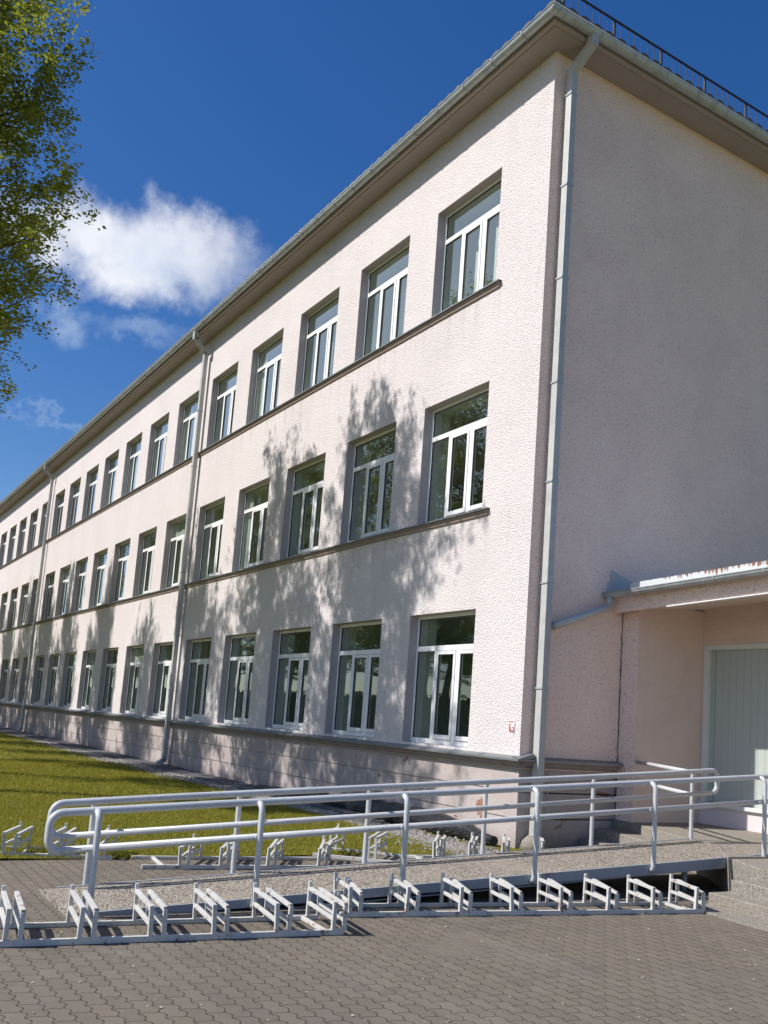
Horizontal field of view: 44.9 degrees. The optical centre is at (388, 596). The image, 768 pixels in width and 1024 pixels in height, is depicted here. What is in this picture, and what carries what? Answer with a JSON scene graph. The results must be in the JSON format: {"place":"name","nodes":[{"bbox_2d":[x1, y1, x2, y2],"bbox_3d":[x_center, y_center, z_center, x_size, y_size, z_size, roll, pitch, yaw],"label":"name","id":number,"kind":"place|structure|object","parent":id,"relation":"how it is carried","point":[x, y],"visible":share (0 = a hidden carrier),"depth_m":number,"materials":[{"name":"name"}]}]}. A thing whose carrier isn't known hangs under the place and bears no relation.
{"place":"outdoors","nodes":[
{"label":"outdoors","id":0,"kind":"place"},
{"bbox_2d":[0,733,464,858],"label":"lawn","id":1,"kind":"structure","parent":0,"point":[248,816],"depth_m":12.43,"materials":[{"name":"green plant"}]},
{"bbox_2d":[0,85,62,418],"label":"linden tree","id":2,"kind":"object","parent":1,"relation":"on","point":[4,384],"visible":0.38,"depth_m":18.99,"materials":[{"name":"green plant"}]},
{"bbox_2d":[0,0,105,407],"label":"linden tree","id":3,"kind":"object","parent":1,"relation":"on","point":[27,110],"visible":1,"depth_m":15.10,"materials":[{"name":"green plant"}]},
{"bbox_2d":[0,730,466,854],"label":"gravel strip","id":4,"kind":"object","parent":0,"point":[16,735],"visible":0.11,"depth_m":34.18,"materials":[{"name":"grey gravel"}]},
{"bbox_2d":[28,740,506,854],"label":"gravel","id":5,"kind":"structure","parent":4,"relation":"on","point":[423,837],"depth_m":14.85,"materials":[{"name":"grey gravel"}]},
{"bbox_2d":[0,819,552,860],"bbox_3d":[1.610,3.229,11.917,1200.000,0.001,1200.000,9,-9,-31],"label":"ground","id":6,"kind":"structure","parent":0,"point":[460,840],"depth_m":10.23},
{"bbox_2d":[0,822,117,859],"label":"bicycle rack","id":7,"kind":"object","parent":6,"relation":"on","point":[63,843],"visible":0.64,"depth_m":8.75,"materials":[{"name":"metal"}]},
{"bbox_2d":[0,726,361,814],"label":"drip apron","id":8,"kind":"object","parent":6,"relation":"on","point":[217,779],"visible":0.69,"depth_m":22.02,"materials":[{"name":"gravel"}]},
{"bbox_2d":[254,785,497,845],"bbox_3d":[-0.602,3.375,15.104,0.386,0.367,7.463,9,-9,-31],"label":"drainage membrane","id":9,"kind":"object","parent":8,"relation":"on","point":[458,832],"visible":0.41,"depth_m":13.51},
{"bbox_2d":[0,0,767,850],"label":"school building","id":10,"kind":"structure","parent":6,"relation":"on","point":[400,456],"depth_m":15.22,"materials":[{"name":"paint"}]},
{"bbox_2d":[0,532,6,566],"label":"window","id":11,"kind":"structure","parent":10,"relation":"in","point":[4,536],"depth_m":49.97,"materials":[{"name":"clear glass"}]},
{"bbox_2d":[0,659,8,700],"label":"window","id":12,"kind":"structure","parent":10,"relation":"in","point":[4,669],"depth_m":44.70,"materials":[{"name":"clear glass"}]},
{"bbox_2d":[0,592,10,630],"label":"window","id":13,"kind":"structure","parent":10,"relation":"in","point":[4,596],"depth_m":47.33,"materials":[{"name":"clear glass"}]},
{"bbox_2d":[6,524,16,562],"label":"window","id":14,"kind":"structure","parent":10,"relation":"in","point":[13,530],"depth_m":47.78,"materials":[{"name":"clear glass"}]},
{"bbox_2d":[7,587,17,628],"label":"window","id":15,"kind":"structure","parent":10,"relation":"in","point":[14,592],"depth_m":45.15,"materials":[{"name":"clear glass"}]},
{"bbox_2d":[7,658,23,701],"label":"window","id":16,"kind":"structure","parent":10,"relation":"in","point":[15,662],"depth_m":42.52,"materials":[{"name":"clear glass"}]},
{"bbox_2d":[16,517,26,556],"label":"window","id":17,"kind":"structure","parent":10,"relation":"in","point":[22,529],"depth_m":45.62,"materials":[{"name":"clear glass"}]},
{"bbox_2d":[17,582,32,625],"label":"window","id":18,"kind":"structure","parent":10,"relation":"in","point":[24,591],"depth_m":42.99,"materials":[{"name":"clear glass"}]},
{"bbox_2d":[18,657,35,702],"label":"window","id":19,"kind":"structure","parent":10,"relation":"in","point":[25,663],"depth_m":40.44,"materials":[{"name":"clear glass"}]},
{"bbox_2d":[28,578,37,623],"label":"window","id":20,"kind":"structure","parent":10,"relation":"in","point":[35,583],"depth_m":40.91,"materials":[{"name":"clear glass"}]},
{"bbox_2d":[26,508,42,551],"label":"window","id":21,"kind":"structure","parent":10,"relation":"in","point":[34,515],"depth_m":43.46,"materials":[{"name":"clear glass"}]},
{"bbox_2d":[30,655,46,703],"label":"window","id":22,"kind":"structure","parent":10,"relation":"in","point":[39,664],"depth_m":38.21,"materials":[{"name":"clear glass"}]},
{"bbox_2d":[38,499,55,544],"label":"window","id":23,"kind":"structure","parent":10,"relation":"in","point":[44,511],"depth_m":41.37,"materials":[{"name":"clear glass"}]},
{"bbox_2d":[41,571,59,619],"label":"window","id":24,"kind":"structure","parent":10,"relation":"in","point":[49,582],"depth_m":38.67,"materials":[{"name":"clear glass"}]},
{"bbox_2d":[44,653,59,705],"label":"window","id":25,"kind":"structure","parent":10,"relation":"in","point":[54,658],"depth_m":36.04,"materials":[{"name":"clear glass"}]},
{"bbox_2d":[51,489,67,536],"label":"window","id":26,"kind":"structure","parent":10,"relation":"in","point":[59,502],"depth_m":39.14,"materials":[{"name":"clear glass"}]},
{"bbox_2d":[55,564,70,616],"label":"window","id":27,"kind":"structure","parent":10,"relation":"in","point":[65,571],"depth_m":36.50,"materials":[{"name":"clear glass"}]},
{"bbox_2d":[59,652,76,707],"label":"window","id":28,"kind":"structure","parent":10,"relation":"in","point":[70,657],"depth_m":33.87,"materials":[{"name":"clear glass"}]},
{"bbox_2d":[65,477,80,528],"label":"window","id":29,"kind":"structure","parent":10,"relation":"in","point":[75,486],"depth_m":36.97,"materials":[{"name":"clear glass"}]},
{"bbox_2d":[70,557,87,612],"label":"window","id":30,"kind":"structure","parent":10,"relation":"in","point":[81,565],"depth_m":34.33,"materials":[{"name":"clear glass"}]},
{"bbox_2d":[77,650,95,708],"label":"window","id":31,"kind":"structure","parent":10,"relation":"in","point":[88,658],"depth_m":31.70,"materials":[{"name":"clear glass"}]},
{"bbox_2d":[81,464,98,519],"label":"window","id":32,"kind":"structure","parent":10,"relation":"in","point":[91,479],"depth_m":34.81,"materials":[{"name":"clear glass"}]},
{"bbox_2d":[88,548,107,607],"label":"window","id":33,"kind":"structure","parent":10,"relation":"in","point":[100,558],"depth_m":32.16,"materials":[{"name":"clear glass"}]},
{"bbox_2d":[97,647,118,711],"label":"window","id":34,"kind":"structure","parent":10,"relation":"in","point":[109,659],"depth_m":29.51,"materials":[{"name":"clear glass"}]},
{"bbox_2d":[100,449,118,508],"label":"window","id":35,"kind":"structure","parent":10,"relation":"in","point":[109,480],"depth_m":32.64,"materials":[{"name":"white glass"}]},
{"bbox_2d":[109,538,130,602],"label":"window","id":36,"kind":"structure","parent":10,"relation":"in","point":[121,555],"depth_m":29.99,"materials":[{"name":"white glass"}]},
{"bbox_2d":[120,644,143,713],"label":"window","id":37,"kind":"structure","parent":10,"relation":"in","point":[134,654],"depth_m":27.31,"materials":[{"name":"white glass"}]},
{"bbox_2d":[121,431,142,496],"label":"window","id":38,"kind":"structure","parent":10,"relation":"in","point":[133,448],"depth_m":30.44,"materials":[{"name":"white glass"}]},
{"bbox_2d":[132,526,156,596],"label":"window","id":39,"kind":"structure","parent":10,"relation":"in","point":[147,539],"depth_m":27.79,"materials":[{"name":"white glass"}]},
{"bbox_2d":[145,411,169,482],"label":"window","id":40,"kind":"structure","parent":10,"relation":"in","point":[158,433],"depth_m":28.24,"materials":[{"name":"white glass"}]},
{"bbox_2d":[147,641,172,716],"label":"window","id":41,"kind":"structure","parent":10,"relation":"in","point":[156,662],"depth_m":25.31,"materials":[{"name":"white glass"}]},
{"bbox_2d":[160,513,186,589],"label":"window","id":42,"kind":"structure","parent":10,"relation":"in","point":[170,529],"depth_m":25.77,"materials":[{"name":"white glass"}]},
{"bbox_2d":[173,390,198,466],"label":"window","id":43,"kind":"structure","parent":10,"relation":"in","point":[187,416],"depth_m":26.13,"materials":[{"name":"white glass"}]},
{"bbox_2d":[179,637,211,720],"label":"window","id":44,"kind":"structure","parent":10,"relation":"in","point":[190,644],"depth_m":23.11,"materials":[{"name":"white glass"}]},
{"bbox_2d":[193,497,224,581],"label":"window","id":45,"kind":"structure","parent":10,"relation":"in","point":[203,515],"depth_m":23.57,"materials":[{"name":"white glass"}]},
{"bbox_2d":[206,361,238,446],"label":"window","id":46,"kind":"structure","parent":10,"relation":"in","point":[216,397],"depth_m":24.03,"materials":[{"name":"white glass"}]},
{"bbox_2d":[217,632,255,725],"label":"window","id":47,"kind":"structure","parent":10,"relation":"in","point":[228,657],"depth_m":20.86,"materials":[{"name":"white glass"}]},
{"bbox_2d":[232,477,269,571],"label":"window","id":48,"kind":"structure","parent":10,"relation":"in","point":[242,511],"depth_m":21.33,"materials":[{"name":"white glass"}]},
{"bbox_2d":[246,328,283,423],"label":"window","id":49,"kind":"structure","parent":10,"relation":"in","point":[256,370],"depth_m":21.77,"materials":[{"name":"white glass"}]},
{"bbox_2d":[265,627,310,730],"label":"window","id":50,"kind":"structure","parent":10,"relation":"in","point":[277,643],"depth_m":18.57,"materials":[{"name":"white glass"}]},
{"bbox_2d":[280,452,325,558],"bbox_3d":[-1.652,-1.763,18.691,0.210,1.942,1.691,9,-9,-31],"label":"window","id":51,"kind":"structure","parent":10,"relation":"in","point":[291,491],"depth_m":19.03,"materials":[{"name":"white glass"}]},
{"bbox_2d":[294,287,339,395],"bbox_3d":[-1.404,-5.167,19.157,0.210,1.880,1.691,9,-9,-31],"label":"window","id":52,"kind":"structure","parent":10,"relation":"in","point":[305,335],"depth_m":19.52,"materials":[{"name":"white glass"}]},
{"bbox_2d":[325,619,381,737],"bbox_3d":[-0.541,1.420,16.079,0.210,1.965,1.691,9,-9,-31],"label":"window","id":53,"kind":"structure","parent":10,"relation":"in","point":[337,652],"depth_m":16.33,"materials":[{"name":"white plastic"}]},
{"bbox_2d":[340,421,396,543],"bbox_3d":[-0.299,-1.959,16.539,0.210,1.942,1.691,9,-9,-31],"label":"window","id":54,"kind":"structure","parent":10,"relation":"in","point":[353,446],"depth_m":16.80,"materials":[{"name":"white plastic"}]},
{"bbox_2d":[354,235,409,361],"bbox_3d":[-0.049,-5.362,17.005,0.210,1.880,1.691,9,-9,-31],"label":"window","id":55,"kind":"structure","parent":10,"relation":"in","point":[366,294],"depth_m":17.28,"materials":[{"name":"white plastic"}]},
{"bbox_2d":[402,609,475,747],"bbox_3d":[0.810,1.224,13.925,0.210,1.965,1.691,9,-9,-31],"label":"window","id":56,"kind":"structure","parent":10,"relation":"in","point":[415,648],"depth_m":14.14,"materials":[{"name":"white plastic"}]},
{"bbox_2d":[417,381,489,523],"bbox_3d":[1.058,-2.154,14.389,0.210,1.942,1.691,9,-9,-31],"label":"window","id":57,"kind":"structure","parent":10,"relation":"in","point":[430,438],"depth_m":14.61,"materials":[{"name":"white plastic"}]},
{"bbox_2d":[431,167,501,316],"bbox_3d":[1.303,-5.558,14.852,0.210,1.880,1.691,9,-9,-31],"label":"window","id":58,"kind":"structure","parent":10,"relation":"in","point":[483,222],"depth_m":15.08,"materials":[{"name":"white plastic"}]},
{"bbox_2d":[509,720,514,731],"bbox_3d":[1.622,1.710,12.270,0.014,0.145,0.110,9,-9,-31],"label":"sign","id":59,"kind":"object","parent":10,"relation":"attached to","point":[511,726],"depth_m":12.26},
{"bbox_2d":[0,854,767,1023],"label":"paved yard","id":60,"kind":"structure","parent":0,"point":[242,981],"depth_m":5.66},
{"bbox_2d":[0,881,347,947],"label":"bicycle rack","id":61,"kind":"object","parent":60,"relation":"on","point":[79,922],"visible":1,"depth_m":6.07,"materials":[{"name":"metal"}]},
{"bbox_2d":[131,834,332,868],"bbox_3d":[-1.413,2.487,9.088,2.050,0.250,0.590,8,-8,-24],"label":"bicycle rack","id":62,"kind":"object","parent":60,"relation":"on","point":[275,853],"visible":0.8,"depth_m":8.93,"materials":[{"name":"metal"}]},
{"bbox_2d":[312,824,422,862],"bbox_3d":[-0.208,2.690,10.127,1.100,0.303,0.630,3,-8,11],"label":"bicycle rack","id":63,"kind":"object","parent":60,"relation":"on","point":[380,834],"visible":0.52,"depth_m":10.05,"materials":[{"name":"metal"}]},
{"bbox_2d":[9,891,756,1021],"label":"litter","id":64,"kind":"object","parent":60,"relation":"on","point":[419,960],"visible":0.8,"depth_m":5.81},
{"bbox_2d":[38,838,767,915],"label":"access ramp","id":65,"kind":"structure","parent":60,"relation":"on","point":[683,856],"depth_m":8.21,"materials":[{"name":"concrete"}]},
{"bbox_2d":[47,760,718,884],"bbox_3d":[0.423,2.264,9.873,8.112,1.256,1.741,9,-9,-31],"label":"handrail","id":66,"kind":"object","parent":65,"relation":"attached to","point":[238,824],"visible":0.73,"depth_m":8.63,"materials":[{"name":"metal"}]},
{"bbox_2d":[44,774,767,917],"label":"handrail","id":67,"kind":"object","parent":65,"relation":"attached to","point":[97,847],"visible":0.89,"depth_m":7.59,"materials":[{"name":"metal"}]},
{"bbox_2d":[414,831,544,858],"bbox_3d":[1.187,2.852,10.537,1.900,0.293,0.450,7,-8,-22],"label":"bicycle rack","id":68,"kind":"object","parent":60,"relation":"on","point":[438,850],"visible":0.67,"depth_m":10.36,"materials":[{"name":"metal"}]},
{"bbox_2d":[325,872,705,916],"bbox_3d":[1.155,2.481,7.774,3.434,0.276,0.375,7,-8,-22],"label":"bicycle rack","id":69,"kind":"object","parent":60,"relation":"on","point":[350,885],"visible":0.95,"depth_m":7.70,"materials":[{"name":"metal"}]},
{"bbox_2d":[578,828,651,846],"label":"side steps","id":70,"kind":"structure","parent":60,"relation":"on","point":[603,836],"depth_m":12.29,"materials":[{"name":"concrete"}]},
{"bbox_2d":[612,820,767,891],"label":"entrance landing","id":71,"kind":"object","parent":60,"relation":"on","point":[743,866],"visible":0.35,"depth_m":11.06,"materials":[{"name":"concrete"}]},
{"bbox_2d":[551,560,767,833],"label":"entrance porch","id":72,"kind":"object","parent":71,"relation":"on","point":[693,691],"visible":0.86,"depth_m":13.06,"materials":[{"name":"paint"}]},
{"bbox_2d":[708,649,767,809],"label":"door","id":73,"kind":"structure","parent":72,"relation":"in","point":[738,742],"depth_m":13.09,"materials":[{"name":"white metal"}]},
{"bbox_2d":[682,903,767,931],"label":"step footing","id":74,"kind":"object","parent":60,"relation":"on","point":[740,918],"visible":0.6,"depth_m":8.09,"materials":[{"name":"concrete"}]},
{"bbox_2d":[708,879,767,919],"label":"entrance steps","id":75,"kind":"structure","parent":60,"relation":"on","point":[747,896],"depth_m":8.43,"materials":[{"name":"concrete"}]},
{"bbox_2d":[0,0,767,501],"label":"sky","id":76,"kind":"structure","parent":0,"point":[209,133],"materials":[{"name":"blue"}]}
]}

